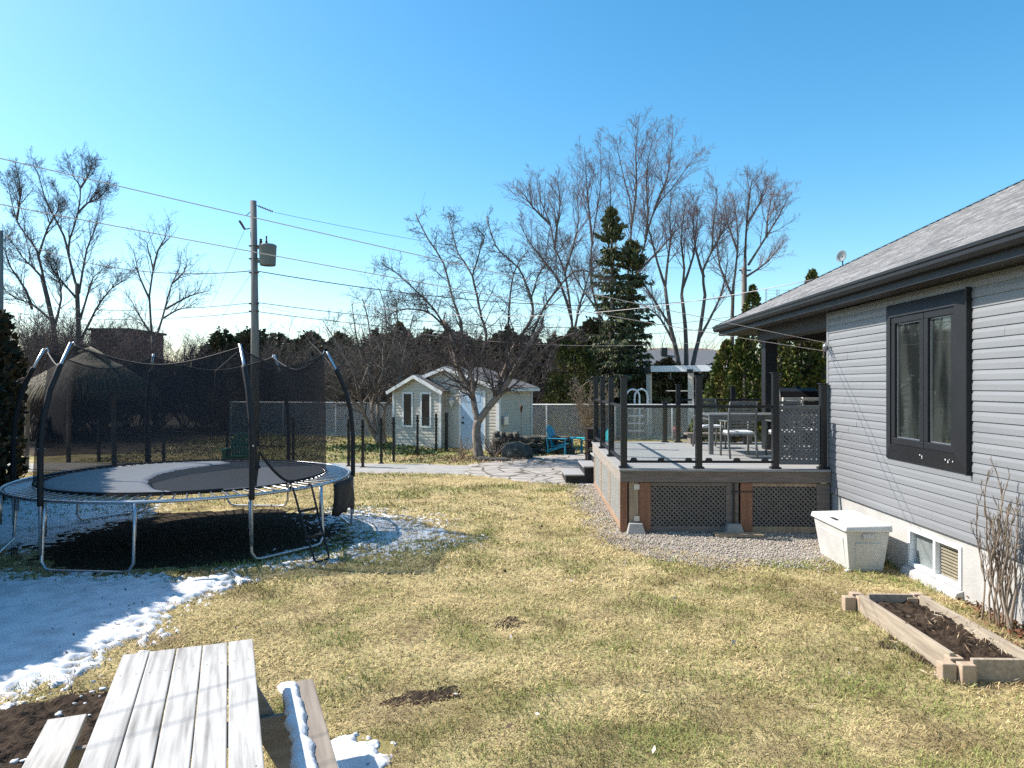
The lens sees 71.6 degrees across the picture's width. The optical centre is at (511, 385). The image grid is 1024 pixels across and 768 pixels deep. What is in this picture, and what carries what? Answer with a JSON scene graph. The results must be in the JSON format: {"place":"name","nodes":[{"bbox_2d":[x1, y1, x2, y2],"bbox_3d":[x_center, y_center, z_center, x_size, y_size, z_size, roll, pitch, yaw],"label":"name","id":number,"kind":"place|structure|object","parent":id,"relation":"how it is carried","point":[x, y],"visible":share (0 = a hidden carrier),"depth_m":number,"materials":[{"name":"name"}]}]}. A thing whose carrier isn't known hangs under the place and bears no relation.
{"place":"outdoors","nodes":[
{"label":"outdoors","id":0,"kind":"place"},
{"bbox_2d":[88,328,166,357],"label":"brick building","id":1,"kind":"structure","parent":0,"point":[160,334],"depth_m":61.91,"materials":[{"name":"brown brick"}]},
{"bbox_2d":[13,508,363,574],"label":"shaded soil","id":2,"kind":"structure","parent":0,"point":[75,558],"depth_m":10.45,"materials":[{"name":"soil"}]},
{"bbox_2d":[0,342,355,573],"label":"trampoline","id":3,"kind":"object","parent":2,"relation":"on","point":[238,418],"visible":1,"depth_m":9.25,"materials":[{"name":"metal"}]},
{"bbox_2d":[289,483,329,561],"bbox_3d":[-2.690,1.828,9.532,0.359,0.932,0.855,0,0,-42],"label":"ladder","id":4,"kind":"object","parent":3,"relation":"attached to","point":[303,525],"visible":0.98,"depth_m":9.47,"materials":[{"name":"grey metal"}]},
{"bbox_2d":[331,476,354,515],"bbox_3d":[-2.546,1.693,10.831,0.128,0.520,0.864,0,0,6],"label":"shoe bag","id":5,"kind":"object","parent":3,"relation":"hanging from","point":[344,499],"visible":1,"depth_m":10.64,"materials":[{"name":"fabric"}]},
{"bbox_2d":[6,463,471,474],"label":"path","id":6,"kind":"structure","parent":0,"point":[410,468],"depth_m":19.43,"materials":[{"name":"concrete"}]},
{"bbox_2d":[277,681,318,767],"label":"bench snow","id":7,"kind":"structure","parent":0,"point":[302,747],"depth_m":3.79,"materials":[{"name":"snow"}]},
{"bbox_2d":[6,416,687,455],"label":"leaf covered ground","id":8,"kind":"structure","parent":0,"point":[32,445],"depth_m":32.99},
{"bbox_2d":[0,230,3,309],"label":"utility pole","id":9,"kind":"object","parent":8,"relation":"on","point":[1,276],"visible":0.37,"depth_m":33.94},
{"bbox_2d":[7,311,69,413],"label":"bare shrub","id":10,"kind":"object","parent":8,"relation":"on","point":[47,333],"visible":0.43,"depth_m":27.36,"materials":[{"name":"plant"}]},
{"bbox_2d":[0,157,85,345],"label":"bare tree","id":11,"kind":"object","parent":8,"relation":"on","point":[59,285],"visible":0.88,"depth_m":35.88,"materials":[{"name":"grey plant"}]},
{"bbox_2d":[12,311,91,417],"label":"bare shrub","id":12,"kind":"object","parent":8,"relation":"on","point":[58,339],"visible":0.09,"depth_m":30.94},
{"bbox_2d":[12,332,99,440],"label":"bare shrub","id":13,"kind":"object","parent":8,"relation":"on","point":[36,410],"visible":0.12,"depth_m":28.61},
{"bbox_2d":[9,309,147,411],"bbox_3d":[-18.720,-0.530,30.103,5.832,5.689,5.627,0,0,-29],"label":"bare shrub","id":14,"kind":"object","parent":8,"relation":"on","point":[105,348],"visible":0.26,"depth_m":29.93,"materials":[{"name":"plant"}]},
{"bbox_2d":[23,142,138,339],"bbox_3d":[-22.746,-5.413,37.576,5.253,15.168,4.705,0,0,-33],"label":"bare tree","id":15,"kind":"object","parent":8,"relation":"on","point":[100,193],"visible":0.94,"depth_m":37.19,"materials":[{"name":"grey plant"}]},
{"bbox_2d":[12,294,155,415],"bbox_3d":[-20.761,-1.002,32.165,6.565,6.637,6.805,0,0,29],"label":"bare shrub","id":16,"kind":"object","parent":8,"relation":"on","point":[82,338],"visible":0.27,"depth_m":32.52,"materials":[{"name":"plant"}]},
{"bbox_2d":[11,307,163,359],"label":"bare shrub","id":17,"kind":"object","parent":8,"relation":"on","point":[105,330],"visible":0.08,"depth_m":36.36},
{"bbox_2d":[32,325,173,370],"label":"bare shrub","id":18,"kind":"object","parent":8,"relation":"on","point":[133,351],"visible":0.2,"depth_m":30.16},
{"bbox_2d":[30,308,175,358],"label":"bare shrub","id":19,"kind":"object","parent":8,"relation":"on","point":[149,333],"visible":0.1,"depth_m":39.23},
{"bbox_2d":[99,325,213,362],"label":"bare shrub","id":20,"kind":"object","parent":8,"relation":"on","point":[192,351],"visible":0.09,"depth_m":35.49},
{"bbox_2d":[195,326,249,358],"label":"tree","id":21,"kind":"object","parent":8,"relation":"on","point":[217,340],"visible":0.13,"depth_m":37.29,"materials":[{"name":"green plant"}]},
{"bbox_2d":[225,328,284,359],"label":"tree","id":22,"kind":"object","parent":8,"relation":"on","point":[245,340],"visible":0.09,"depth_m":37.68,"materials":[{"name":"green plant"}]},
{"bbox_2d":[239,200,276,357],"bbox_3d":[-9.535,-2.301,26.644,1.415,9.202,0.740,0,0,0],"label":"utility pole","id":23,"kind":"object","parent":8,"relation":"on","point":[266,247],"visible":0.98,"depth_m":26.48,"materials":[{"name":"grey paint"}]},
{"bbox_2d":[259,275,811,316],"bbox_3d":[-1.577,-2.983,20.660,19.894,2.323,0.014,0,0,37],"label":"service wire","id":24,"kind":"object","parent":23,"relation":"attached to","point":[562,314],"visible":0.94,"depth_m":18.41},
{"bbox_2d":[280,330,343,422],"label":"tree","id":25,"kind":"object","parent":8,"relation":"on","point":[316,336],"visible":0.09,"depth_m":36.82,"materials":[{"name":"green plant"}]},
{"bbox_2d":[259,318,367,398],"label":"brush shrub","id":26,"kind":"object","parent":8,"relation":"on","point":[306,348],"visible":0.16,"depth_m":33.86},
{"bbox_2d":[265,336,367,420],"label":"brush shrub","id":27,"kind":"object","parent":8,"relation":"on","point":[291,358],"visible":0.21,"depth_m":32.96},
{"bbox_2d":[269,316,401,431],"bbox_3d":[-9.061,-0.496,35.115,5.842,5.630,6.139,0,0,-35],"label":"brush shrub","id":28,"kind":"object","parent":8,"relation":"on","point":[328,426],"visible":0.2,"depth_m":34.43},
{"bbox_2d":[285,324,408,431],"bbox_3d":[-7.898,-0.363,34.027,5.846,5.362,5.564,0,0,-26],"label":"brush shrub","id":29,"kind":"object","parent":8,"relation":"on","point":[343,400],"visible":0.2,"depth_m":33.50,"materials":[{"name":"plant"}]},
{"bbox_2d":[323,327,442,428],"bbox_3d":[-6.720,-0.230,34.603,5.286,5.094,5.554,0,0,-30],"label":"brush shrub","id":30,"kind":"object","parent":8,"relation":"on","point":[386,399],"visible":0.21,"depth_m":34.03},
{"bbox_2d":[344,326,470,409],"bbox_3d":[-4.695,-0.363,33.432,5.846,5.362,5.564,0,0,-3],"label":"brush shrub","id":31,"kind":"object","parent":8,"relation":"on","point":[410,356],"visible":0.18,"depth_m":32.21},
{"bbox_2d":[370,335,472,398],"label":"brush shrub","id":32,"kind":"object","parent":8,"relation":"on","point":[412,363],"visible":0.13,"depth_m":32.52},
{"bbox_2d":[395,326,450,378],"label":"tree","id":33,"kind":"object","parent":8,"relation":"on","point":[423,336],"visible":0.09,"depth_m":36.44,"materials":[{"name":"green plant"}]},
{"bbox_2d":[393,327,538,374],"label":"brush shrub","id":34,"kind":"object","parent":8,"relation":"on","point":[460,353],"visible":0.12,"depth_m":33.31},
{"bbox_2d":[470,331,514,371],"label":"tree","id":35,"kind":"object","parent":8,"relation":"on","point":[496,343],"visible":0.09,"depth_m":35.78,"materials":[{"name":"green plant"}]},
{"bbox_2d":[482,324,598,424],"bbox_3d":[0.791,-0.230,33.093,5.286,5.094,5.554,0,0,-14],"label":"brush shrub","id":36,"kind":"object","parent":8,"relation":"on","point":[539,393],"visible":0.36,"depth_m":32.67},
{"bbox_2d":[484,337,597,429],"bbox_3d":[1.821,-0.097,34.401,5.008,4.826,5.262,0,0,-44],"label":"brush shrub","id":37,"kind":"object","parent":8,"relation":"on","point":[540,375],"visible":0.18,"depth_m":33.87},
{"bbox_2d":[513,342,579,429],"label":"tree","id":38,"kind":"object","parent":8,"relation":"on","point":[543,362],"visible":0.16,"depth_m":34.94,"materials":[{"name":"green plant"}]},
{"bbox_2d":[558,315,628,411],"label":"tree","id":39,"kind":"object","parent":8,"relation":"on","point":[591,324],"visible":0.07,"depth_m":35.69,"materials":[{"name":"green plant"}]},
{"bbox_2d":[560,206,661,431],"bbox_3d":[4.560,-3.002,32.905,4.953,10.651,4.557,0,0,0],"label":"spruce","id":40,"kind":"object","parent":8,"relation":"on","point":[612,229],"visible":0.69,"depth_m":32.70,"materials":[{"name":"green plant"}]},
{"bbox_2d":[610,238,672,433],"bbox_3d":[5.414,-2.325,33.496,3.625,9.250,3.670,0,0,43],"label":"spruce","id":41,"kind":"object","parent":8,"relation":"on","point":[635,262],"visible":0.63,"depth_m":33.30,"materials":[{"name":"green plant"}]},
{"bbox_2d":[635,364,675,424],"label":"tree","id":42,"kind":"object","parent":8,"relation":"on","point":[655,376],"visible":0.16,"depth_m":36.09,"materials":[{"name":"green plant"}]},
{"bbox_2d":[651,356,694,428],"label":"tree","id":43,"kind":"object","parent":8,"relation":"on","point":[668,361],"visible":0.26,"depth_m":36.41,"materials":[{"name":"green plant"}]},
{"bbox_2d":[636,348,726,378],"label":"neighbour house","id":44,"kind":"structure","parent":8,"relation":"on","point":[704,357],"depth_m":48.45,"materials":[{"name":"concrete"}]},
{"bbox_2d":[667,371,706,427],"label":"tree","id":45,"kind":"object","parent":8,"relation":"on","point":[697,373],"visible":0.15,"depth_m":36.27,"materials":[{"name":"green plant"}]},
{"bbox_2d":[739,267,750,312],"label":"utility pole","id":46,"kind":"object","parent":8,"relation":"on","point":[741,269],"visible":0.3,"depth_m":46.95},
{"bbox_2d":[258,271,742,305],"bbox_3d":[2.868,-4.978,36.799,32.208,2.083,0.033,0,0,-39],"label":"overhead wire","id":47,"kind":"object","parent":46,"relation":"attached to","point":[455,298],"visible":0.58,"depth_m":31.82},
{"bbox_2d":[0,431,1023,767],"bbox_3d":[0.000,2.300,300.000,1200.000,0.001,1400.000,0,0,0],"label":"ground","id":48,"kind":"structure","parent":0,"point":[630,626],"depth_m":6.22,"materials":[{"name":"plant"}]},
{"bbox_2d":[0,300,30,502],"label":"cedar hedge","id":49,"kind":"object","parent":48,"relation":"on","point":[10,368],"visible":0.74,"depth_m":14.56,"materials":[{"name":"green plant"}]},
{"bbox_2d":[0,674,101,708],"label":"snow scraps","id":50,"kind":"object","parent":48,"relation":"on","point":[6,705],"visible":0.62,"depth_m":5.15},
{"bbox_2d":[24,346,102,465],"bbox_3d":[-11.985,0.650,20.202,3.978,3.503,4.019,0,0,0],"label":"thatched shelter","id":51,"kind":"object","parent":48,"relation":"on","point":[36,384],"visible":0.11,"depth_m":19.23,"materials":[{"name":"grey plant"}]},
{"bbox_2d":[0,686,154,767],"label":"bare soil","id":52,"kind":"structure","parent":48,"relation":"on","point":[22,726],"depth_m":4.80,"materials":[{"name":"soil"}]},
{"bbox_2d":[0,495,174,553],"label":"shaded snow","id":53,"kind":"structure","parent":48,"relation":"on","point":[6,535],"depth_m":11.93,"materials":[{"name":"snow"}]},
{"bbox_2d":[0,568,259,701],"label":"snow bank","id":54,"kind":"structure","parent":48,"relation":"on","point":[31,620],"depth_m":6.92,"materials":[{"name":"snow"}]},
{"bbox_2d":[111,211,217,351],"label":"bare tree","id":55,"kind":"object","parent":48,"relation":"on","point":[169,291],"visible":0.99,"depth_m":40.21,"materials":[{"name":"grey plant"}]},
{"bbox_2d":[22,639,337,767],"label":"picnic table","id":56,"kind":"object","parent":48,"relation":"on","point":[126,733],"visible":0.94,"depth_m":3.51,"materials":[{"name":"grey wood"}]},
{"bbox_2d":[211,503,491,579],"bbox_3d":[-2.339,2.294,11.036,4.122,0.051,5.472,0,0,0],"label":"snow dusting","id":57,"kind":"object","parent":48,"relation":"on","point":[378,520],"visible":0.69,"depth_m":10.83,"materials":[{"name":"snow"}]},
{"bbox_2d":[326,402,391,436],"bbox_3d":[-8.397,1.520,31.418,8.956,1.560,0.082,0,0,10],"label":"chain link fence","id":58,"kind":"object","parent":48,"relation":"on","point":[366,430],"visible":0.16,"depth_m":31.18,"materials":[{"name":"white metal"}]},
{"bbox_2d":[293,270,433,443],"bbox_3d":[-5.998,-1.074,27.777,6.330,7.233,4.846,0,0,0],"label":"many stemmed tree","id":59,"kind":"object","parent":48,"relation":"on","point":[374,389],"visible":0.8,"depth_m":27.59,"materials":[{"name":"brown plant"}]},
{"bbox_2d":[331,731,396,767],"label":"snow patch","id":60,"kind":"object","parent":48,"relation":"on","point":[350,751],"visible":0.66,"depth_m":4.38,"materials":[{"name":"snow"}]},
{"bbox_2d":[326,441,442,455],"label":"ground cover","id":61,"kind":"object","parent":48,"relation":"on","point":[406,450],"visible":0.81,"depth_m":24.80,"materials":[{"name":"green plant"}]},
{"bbox_2d":[346,412,448,466],"bbox_3d":[-6.640,1.630,21.108,10.914,1.340,4.422,0,0,-20],"label":"pool fence","id":62,"kind":"object","parent":48,"relation":"on","point":[393,439],"visible":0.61,"depth_m":21.25,"materials":[{"name":"black metal"}]},
{"bbox_2d":[380,685,461,706],"bbox_3d":[-0.670,2.297,5.233,0.650,0.045,0.294,0,0,-18],"label":"soil patch","id":63,"kind":"object","parent":48,"relation":"on","point":[420,695],"visible":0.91,"depth_m":5.21,"materials":[{"name":"soil"}]},
{"bbox_2d":[21,321,821,381],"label":"wood","id":64,"kind":"object","parent":48,"relation":"on","point":[709,343],"depth_m":87.44,"materials":[{"name":"green plant"}]},
{"bbox_2d":[386,366,539,450],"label":"garden shed","id":65,"kind":"structure","parent":48,"relation":"on","point":[412,397],"depth_m":25.77,"materials":[{"name":"beige"}]},
{"bbox_2d":[402,392,412,426],"bbox_3d":[-3.873,0.910,26.345,0.504,1.300,0.032,0,0,31],"label":"window","id":66,"kind":"structure","parent":65,"relation":"in","point":[407,397],"depth_m":26.35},
{"bbox_2d":[420,392,431,427],"bbox_3d":[-3.144,0.910,25.907,0.504,1.300,0.032,0,0,31],"label":"window","id":67,"kind":"structure","parent":65,"relation":"in","point":[425,397],"depth_m":25.90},
{"bbox_2d":[461,393,482,448],"bbox_3d":[-1.429,1.280,25.212,0.945,2.000,0.090,0,0,31],"label":"door","id":68,"kind":"structure","parent":65,"relation":"in","point":[467,419],"depth_m":25.30,"materials":[{"name":"grey metal"}]},
{"bbox_2d":[401,453,546,464],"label":"leaf litter","id":69,"kind":"object","parent":48,"relation":"on","point":[468,457],"visible":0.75,"depth_m":21.60,"materials":[{"name":"brown plant"}]},
{"bbox_2d":[366,194,615,456],"bbox_3d":[-0.652,-1.779,22.215,7.560,8.380,3.675,0,0,0],"label":"fruit tree","id":70,"kind":"object","parent":48,"relation":"on","point":[498,390],"visible":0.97,"depth_m":21.94,"materials":[{"name":"brown plant"}]},
{"bbox_2d":[501,441,532,458],"bbox_3d":[0.153,2.145,22.156,1.008,0.793,0.816,0,0,0],"label":"boulder","id":71,"kind":"object","parent":48,"relation":"on","point":[518,449],"visible":0.56,"depth_m":21.86,"materials":[{"name":"stone"}]},
{"bbox_2d":[488,431,575,454],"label":"stone wall","id":72,"kind":"structure","parent":48,"relation":"on","point":[536,440],"depth_m":23.53,"materials":[{"name":"stone"}]},
{"bbox_2d":[546,425,575,454],"bbox_3d":[1.514,1.821,23.656,1.000,0.961,0.859,0,0,28],"label":"adirondack chair","id":73,"kind":"object","parent":48,"relation":"on","point":[550,431],"visible":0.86,"depth_m":23.50,"materials":[{"name":"teal paint"}]},
{"bbox_2d":[539,327,606,436],"bbox_3d":[2.707,-0.163,31.723,3.216,4.928,3.155,0,0,0],"label":"broad cedar","id":74,"kind":"object","parent":48,"relation":"on","point":[586,362],"visible":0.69,"depth_m":31.12,"materials":[{"name":"green plant"}]},
{"bbox_2d":[568,376,619,430],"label":"pale shrub","id":75,"kind":"object","parent":48,"relation":"on","point":[586,419],"visible":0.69,"depth_m":28.63,"materials":[{"name":"plant"}]},
{"bbox_2d":[533,404,692,440],"bbox_3d":[7.401,1.540,29.419,14.217,1.520,0.082,0,0,2],"label":"chain link fence","id":76,"kind":"object","parent":48,"relation":"on","point":[645,431],"visible":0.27,"depth_m":29.46,"materials":[{"name":"white metal"}]},
{"bbox_2d":[553,106,717,339],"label":"bare maple","id":77,"kind":"object","parent":48,"relation":"on","point":[647,172],"visible":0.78,"depth_m":42.05,"materials":[{"name":"grey plant"}]},
{"bbox_2d":[617,169,745,365],"bbox_3d":[9.624,-4.851,40.345,7.493,14.401,5.221,0,0,0],"label":"bare maple","id":78,"kind":"object","parent":48,"relation":"on","point":[694,233],"visible":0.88,"depth_m":39.93,"materials":[{"name":"grey plant"}]},
{"bbox_2d":[645,365,735,434],"bbox_3d":[8.703,0.715,32.605,4.360,3.170,2.940,0,0,32],"label":"pergola","id":79,"kind":"object","parent":48,"relation":"on","point":[690,370],"visible":0.48,"depth_m":31.70,"materials":[{"name":"white wood"}]},
{"bbox_2d":[561,372,830,534],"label":"deck","id":80,"kind":"structure","parent":48,"relation":"on","point":[665,485],"depth_m":11.01,"materials":[{"name":"grey wood"}]},
{"bbox_2d":[692,398,726,448],"bbox_3d":[4.098,0.796,14.789,0.560,1.021,0.639,0,0,-3],"label":"patio chair","id":81,"kind":"object","parent":80,"relation":"on","point":[716,426],"visible":0.54,"depth_m":14.98,"materials":[{"name":"grey metal"}]},
{"bbox_2d":[719,401,758,458],"bbox_3d":[4.099,0.796,12.811,0.560,1.021,0.639,0,0,2],"label":"patio chair","id":82,"kind":"object","parent":80,"relation":"on","point":[729,432],"visible":0.88,"depth_m":12.60,"materials":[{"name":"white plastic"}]},
{"bbox_2d":[702,412,792,454],"bbox_3d":[4.500,0.925,13.750,1.600,0.750,1.000,0,0,2],"label":"patio table","id":83,"kind":"object","parent":80,"relation":"on","point":[711,417],"visible":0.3,"depth_m":13.30,"materials":[{"name":"metal"}]},
{"bbox_2d":[764,401,802,454],"bbox_3d":[4.944,0.796,12.911,0.560,1.021,0.640,0,0,9],"label":"patio chair","id":84,"kind":"object","parent":80,"relation":"on","point":[790,402],"visible":0.25,"depth_m":12.69,"materials":[{"name":"grey metal"}]},
{"bbox_2d":[779,388,818,448],"bbox_3d":[5.897,0.674,14.723,1.420,1.251,0.653,0,0,6],"label":"barbecue","id":85,"kind":"object","parent":80,"relation":"on","point":[798,392],"visible":0.27,"depth_m":14.49,"materials":[{"name":"black metal"}]},
{"bbox_2d":[573,484,830,568],"bbox_3d":[3.160,2.301,12.870,3.920,0.038,8.040,0,0,0],"label":"gravel strip","id":86,"kind":"object","parent":48,"relation":"on","point":[728,542],"visible":0.3,"depth_m":10.12,"materials":[{"name":"gravel"}]},
{"bbox_2d":[564,483,839,572],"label":"gravel stones","id":87,"kind":"object","parent":86,"relation":"on","point":[717,549],"visible":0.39,"depth_m":10.18,"materials":[{"name":"gravel"}]},
{"bbox_2d":[713,532,764,537],"bbox_3d":[3.420,2.260,10.720,0.720,0.040,0.200,0,0,3],"label":"loose plank","id":88,"kind":"object","parent":86,"relation":"on","point":[741,534],"visible":1,"depth_m":10.64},
{"bbox_2d":[692,338,750,441],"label":"cedar","id":89,"kind":"object","parent":48,"relation":"on","point":[722,357],"visible":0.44,"depth_m":21.43,"materials":[{"name":"green plant"}]},
{"bbox_2d":[717,336,761,441],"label":"cedar","id":90,"kind":"object","parent":48,"relation":"on","point":[740,355],"visible":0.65,"depth_m":20.57,"materials":[{"name":"green plant"}]},
{"bbox_2d":[734,284,761,412],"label":"cedar","id":91,"kind":"object","parent":48,"relation":"on","point":[753,299],"visible":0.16,"depth_m":24.38,"materials":[{"name":"green plant"}]},
{"bbox_2d":[699,158,801,355],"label":"bare maple","id":92,"kind":"object","parent":48,"relation":"on","point":[767,232],"visible":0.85,"depth_m":45.98,"materials":[{"name":"grey plant"}]},
{"bbox_2d":[748,341,806,441],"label":"cedar","id":93,"kind":"object","parent":48,"relation":"on","point":[790,371],"visible":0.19,"depth_m":20.00,"materials":[{"name":"green plant"}]},
{"bbox_2d":[777,341,822,392],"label":"cedar","id":94,"kind":"object","parent":48,"relation":"on","point":[803,350],"visible":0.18,"depth_m":20.44,"materials":[{"name":"green plant"}]},
{"bbox_2d":[803,341,825,395],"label":"cedar","id":95,"kind":"object","parent":48,"relation":"on","point":[818,345],"visible":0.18,"depth_m":20.01,"materials":[{"name":"green plant"}]},
{"bbox_2d":[811,510,892,571],"bbox_3d":[4.372,2.005,9.200,0.576,0.589,1.094,0,0,2],"label":"storage box","id":96,"kind":"object","parent":48,"relation":"on","point":[852,539],"visible":0.98,"depth_m":8.76,"materials":[{"name":"beige plastic"}]},
{"bbox_2d":[712,179,1023,628],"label":"house","id":97,"kind":"structure","parent":48,"relation":"on","point":[920,332],"depth_m":8.25,"materials":[{"name":"grey plastic"}]},
{"bbox_2d":[0,158,825,342],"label":"clothesline","id":98,"kind":"object","parent":97,"relation":"attached to","point":[359,241],"visible":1,"depth_m":6.37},
{"bbox_2d":[0,204,827,351],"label":"clothesline","id":99,"kind":"object","parent":97,"relation":"attached to","point":[361,271],"visible":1,"depth_m":6.40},
{"bbox_2d":[886,287,972,475],"bbox_3d":[4.808,-0.040,8.277,0.105,1.970,1.770,0,0,2],"label":"window","id":100,"kind":"structure","parent":97,"relation":"in","point":[929,359],"depth_m":8.11,"materials":[{"name":"grey metal"}]},
{"bbox_2d":[900,527,963,599],"bbox_3d":[4.903,2.027,8.149,0.328,0.585,1.140,0,0,2],"label":"basement window","id":101,"kind":"structure","parent":97,"relation":"in","point":[936,561],"depth_m":8.10,"materials":[{"name":"white plastic"}]},
{"bbox_2d":[842,591,1023,685],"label":"garden bed","id":102,"kind":"object","parent":48,"relation":"on","point":[942,649],"visible":0.98,"depth_m":6.11,"materials":[{"name":"wood"}]},
{"bbox_2d":[874,603,1023,704],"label":"straw bits","id":103,"kind":"object","parent":48,"relation":"on","point":[1001,648],"visible":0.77,"depth_m":5.73,"materials":[{"name":"beige plant"}]},
{"bbox_2d":[878,620,1023,667],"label":"bare strip","id":104,"kind":"object","parent":48,"relation":"on","point":[921,656],"visible":0.08,"depth_m":6.20,"materials":[{"name":"soil"}]},
{"bbox_2d":[956,595,1023,644],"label":"dry leaves","id":105,"kind":"object","parent":48,"relation":"on","point":[1019,632],"visible":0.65,"depth_m":6.69,"materials":[{"name":"brown plant"}]},
{"bbox_2d":[970,456,1023,634],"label":"climbing shrub","id":106,"kind":"object","parent":48,"relation":"on","point":[1001,574],"visible":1,"depth_m":6.66,"materials":[{"name":"plant"}]},
{"bbox_2d":[0,0,1023,360],"label":"sky","id":107,"kind":"structure","parent":0,"point":[893,118],"materials":[{"name":"blue"}]},
{"bbox_2d":[464,454,593,485],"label":"patio","id":108,"kind":"structure","parent":0,"point":[543,470],"depth_m":19.33,"materials":[{"name":"stone"}]},
{"bbox_2d":[585,428,593,459],"bbox_3d":[2.458,1.690,20.884,0.620,1.220,0.510,0,0,6],"label":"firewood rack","id":109,"kind":"object","parent":108,"relation":"on","point":[589,435],"visible":0.33,"depth_m":20.70,"materials":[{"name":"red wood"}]},
{"bbox_2d":[495,164,604,326],"bbox_3d":[2.072,-5.101,38.179,6.111,14.094,5.206,0,0,0],"label":"bare maple","id":110,"kind":"object","parent":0,"point":[547,220],"visible":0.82,"depth_m":38.01,"materials":[{"name":"grey plant"}]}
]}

